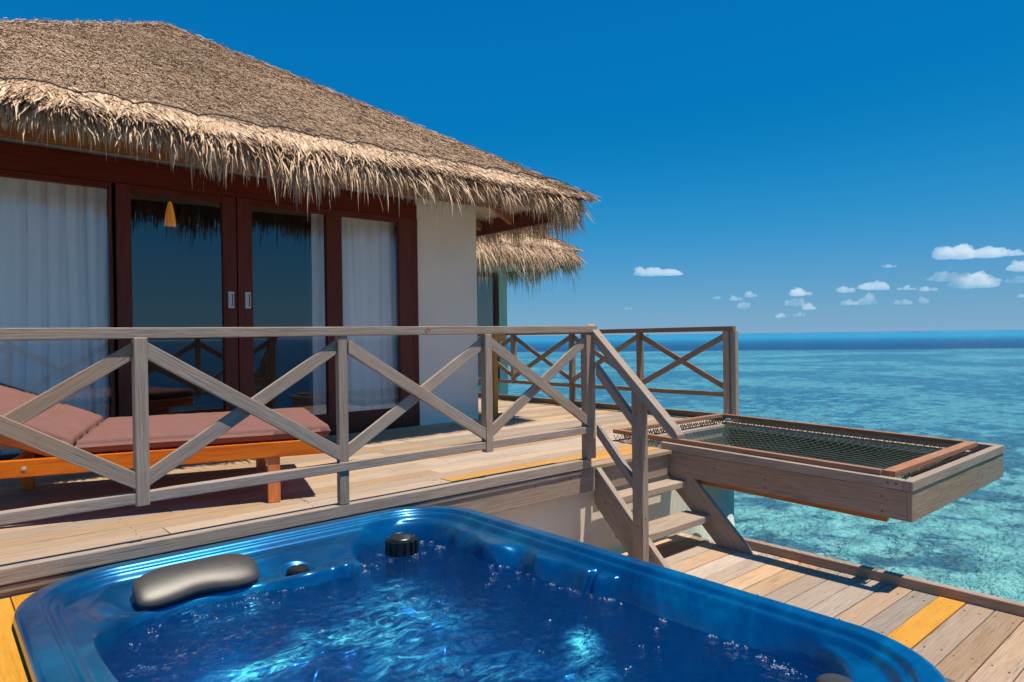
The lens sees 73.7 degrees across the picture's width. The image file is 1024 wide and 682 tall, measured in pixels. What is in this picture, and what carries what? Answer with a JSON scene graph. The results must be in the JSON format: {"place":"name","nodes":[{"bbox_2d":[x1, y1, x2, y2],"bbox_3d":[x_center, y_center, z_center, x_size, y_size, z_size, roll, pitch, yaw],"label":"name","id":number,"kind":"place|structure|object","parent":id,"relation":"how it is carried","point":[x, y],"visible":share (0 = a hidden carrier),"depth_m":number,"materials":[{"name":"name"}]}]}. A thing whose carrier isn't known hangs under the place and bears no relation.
{"place":"outdoors","nodes":[
{"label":"outdoors","id":0,"kind":"place"},
{"bbox_2d":[0,0,1023,335],"label":"sky","id":1,"kind":"structure","parent":0,"point":[753,166],"materials":[{"name":"blue"}]},
{"bbox_2d":[507,330,1023,602],"bbox_3d":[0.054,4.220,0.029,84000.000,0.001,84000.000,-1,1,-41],"label":"seabed","id":2,"kind":"structure","parent":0,"point":[839,525],"depth_m":39.19,"materials":[{"name":"teal sand"}]},
{"bbox_2d":[0,592,33,681],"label":"side platform","id":3,"kind":"structure","parent":2,"relation":"on","point":[13,667],"depth_m":2.29,"materials":[{"name":"yellow wood"}]},
{"bbox_2d":[476,228,586,394],"bbox_3d":[-2.013,0.225,15.747,5.324,9.322,7.814,-1,1,-41],"label":"villa","id":4,"kind":"object","parent":2,"relation":"on","point":[495,270],"visible":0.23,"depth_m":14.22,"materials":[{"name":"beige plant"}]},
{"bbox_2d":[477,272,499,378],"bbox_3d":[-1.246,-0.276,13.886,2.508,2.330,0.080,-1,1,-41],"label":"window","id":5,"kind":"structure","parent":4,"relation":"in","point":[495,290],"depth_m":14.63,"materials":[{"name":"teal wood"}]},
{"bbox_2d":[490,475,690,552],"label":"base wall","id":6,"kind":"structure","parent":2,"relation":"on","point":[579,517],"depth_m":5.12,"materials":[{"name":"white paint"}]},
{"bbox_2d":[0,392,732,599],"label":"deck","id":7,"kind":"structure","parent":6,"relation":"on","point":[36,555],"depth_m":4.41,"materials":[{"name":"yellow wood"}]},
{"bbox_2d":[0,383,330,502],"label":"sun lounger","id":8,"kind":"object","parent":7,"relation":"on","point":[94,433],"visible":0.71,"depth_m":3.99,"materials":[{"name":"fabric"}]},
{"bbox_2d":[0,326,596,525],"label":"deck railing","id":9,"kind":"object","parent":7,"relation":"on","point":[139,352],"visible":1,"depth_m":3.47,"materials":[{"name":"grey wood"}]},
{"bbox_2d":[0,17,599,460],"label":"villa","id":10,"kind":"object","parent":7,"relation":"on","point":[248,167],"visible":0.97,"depth_m":6.71,"materials":[{"name":"brown plant"}]},
{"bbox_2d":[0,177,108,454],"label":"curtain","id":11,"kind":"object","parent":10,"relation":"hanging from","point":[53,255],"visible":0.66,"depth_m":5.50,"materials":[{"name":"white fabric"}]},
{"bbox_2d":[0,169,119,460],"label":"window","id":12,"kind":"structure","parent":10,"relation":"in","point":[3,173],"depth_m":5.61,"materials":[{"name":"brown wood"}]},
{"bbox_2d":[163,197,176,228],"bbox_3d":[-3.469,-1.440,6.924,0.124,0.588,0.124,-1,1,-41],"label":"pendant lamp","id":13,"kind":"object","parent":10,"relation":"hanging from","point":[170,221],"visible":0.98,"depth_m":6.89,"materials":[{"name":"orange"}]},
{"bbox_2d":[111,182,238,451],"bbox_3d":[-2.916,-0.183,5.962,1.005,2.258,0.070,-1,1,-41],"label":"sliding door","id":14,"kind":"structure","parent":10,"relation":"in","point":[124,311],"depth_m":5.81,"materials":[{"name":"brown wood"}]},
{"bbox_2d":[236,198,342,432],"bbox_3d":[-2.136,-0.198,6.638,1.040,2.258,0.070,-1,1,-41],"label":"sliding door","id":15,"kind":"structure","parent":10,"relation":"in","point":[332,218],"depth_m":6.55,"materials":[{"name":"brown wood"}]},
{"bbox_2d":[311,213,325,414],"bbox_3d":[-1.981,-0.204,7.059,0.185,2.240,0.033,-1,1,-37],"label":"curtain","id":16,"kind":"object","parent":10,"relation":"hanging from","point":[318,313],"visible":0.65,"depth_m":7.04,"materials":[{"name":"white fabric"}]},
{"bbox_2d":[341,217,397,411],"bbox_3d":[-1.574,-0.211,7.352,0.754,2.240,0.063,-1,1,-41],"label":"curtain","id":17,"kind":"object","parent":10,"relation":"hanging from","point":[368,270],"visible":0.69,"depth_m":7.39,"materials":[{"name":"white fabric"}]},
{"bbox_2d":[341,210,414,430],"bbox_3d":[-1.427,-0.211,7.259,0.845,2.258,0.060,-1,1,-41],"label":"window","id":18,"kind":"structure","parent":10,"relation":"in","point":[357,420],"depth_m":7.43,"materials":[{"name":"brown wood"}]},
{"bbox_2d":[492,334,514,418],"bbox_3d":[-0.111,0.414,8.171,0.320,1.000,0.060,-1,1,-41],"label":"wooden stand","id":19,"kind":"object","parent":7,"relation":"on","point":[498,337],"visible":0.54,"depth_m":8.06,"materials":[{"name":"brown wood"}]},
{"bbox_2d":[477,326,738,420],"bbox_3d":[0.145,0.371,10.254,0.085,1.052,7.143,-1,1,-41],"label":"deck railing","id":20,"kind":"object","parent":7,"relation":"on","point":[728,385],"visible":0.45,"depth_m":8.32,"materials":[{"name":"brown wood"}]},
{"bbox_2d":[613,414,1004,522],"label":"net platform","id":21,"kind":"structure","parent":7,"relation":"attached to","point":[836,468],"depth_m":5.29,"materials":[{"name":"grey wood"}]},
{"bbox_2d":[690,484,733,540],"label":"pillar","id":22,"kind":"structure","parent":2,"relation":"on","point":[722,498],"depth_m":6.20,"materials":[{"name":"white concrete"}]},
{"bbox_2d":[507,330,1023,599],"bbox_3d":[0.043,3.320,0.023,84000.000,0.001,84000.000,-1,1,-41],"label":"sea","id":23,"kind":"structure","parent":0,"point":[839,365],"depth_m":35.66,"materials":[{"name":"teal liquid"}]},
{"bbox_2d":[619,533,1023,681],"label":"deck","id":24,"kind":"structure","parent":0,"point":[957,634],"depth_m":4.25,"materials":[{"name":"yellow wood"}]},
{"bbox_2d":[13,506,955,681],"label":"hot tub","id":25,"kind":"object","parent":24,"relation":"on","point":[73,628],"visible":0.97,"depth_m":2.88,"materials":[{"name":"blue plastic"}]},
{"bbox_2d":[104,538,818,681],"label":"tub water","id":26,"kind":"structure","parent":25,"relation":"in","point":[244,675],"depth_m":2.48,"materials":[{"name":"blue liquid"}]},
{"bbox_2d":[129,541,806,678],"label":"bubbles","id":27,"kind":"object","parent":26,"relation":"on","point":[710,635],"visible":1,"depth_m":2.62,"materials":[{"name":"blue"}]},
{"bbox_2d":[587,324,752,568],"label":"stairs","id":28,"kind":"structure","parent":24,"relation":"on","point":[637,532],"depth_m":4.91,"materials":[{"name":"grey wood"}]}
]}

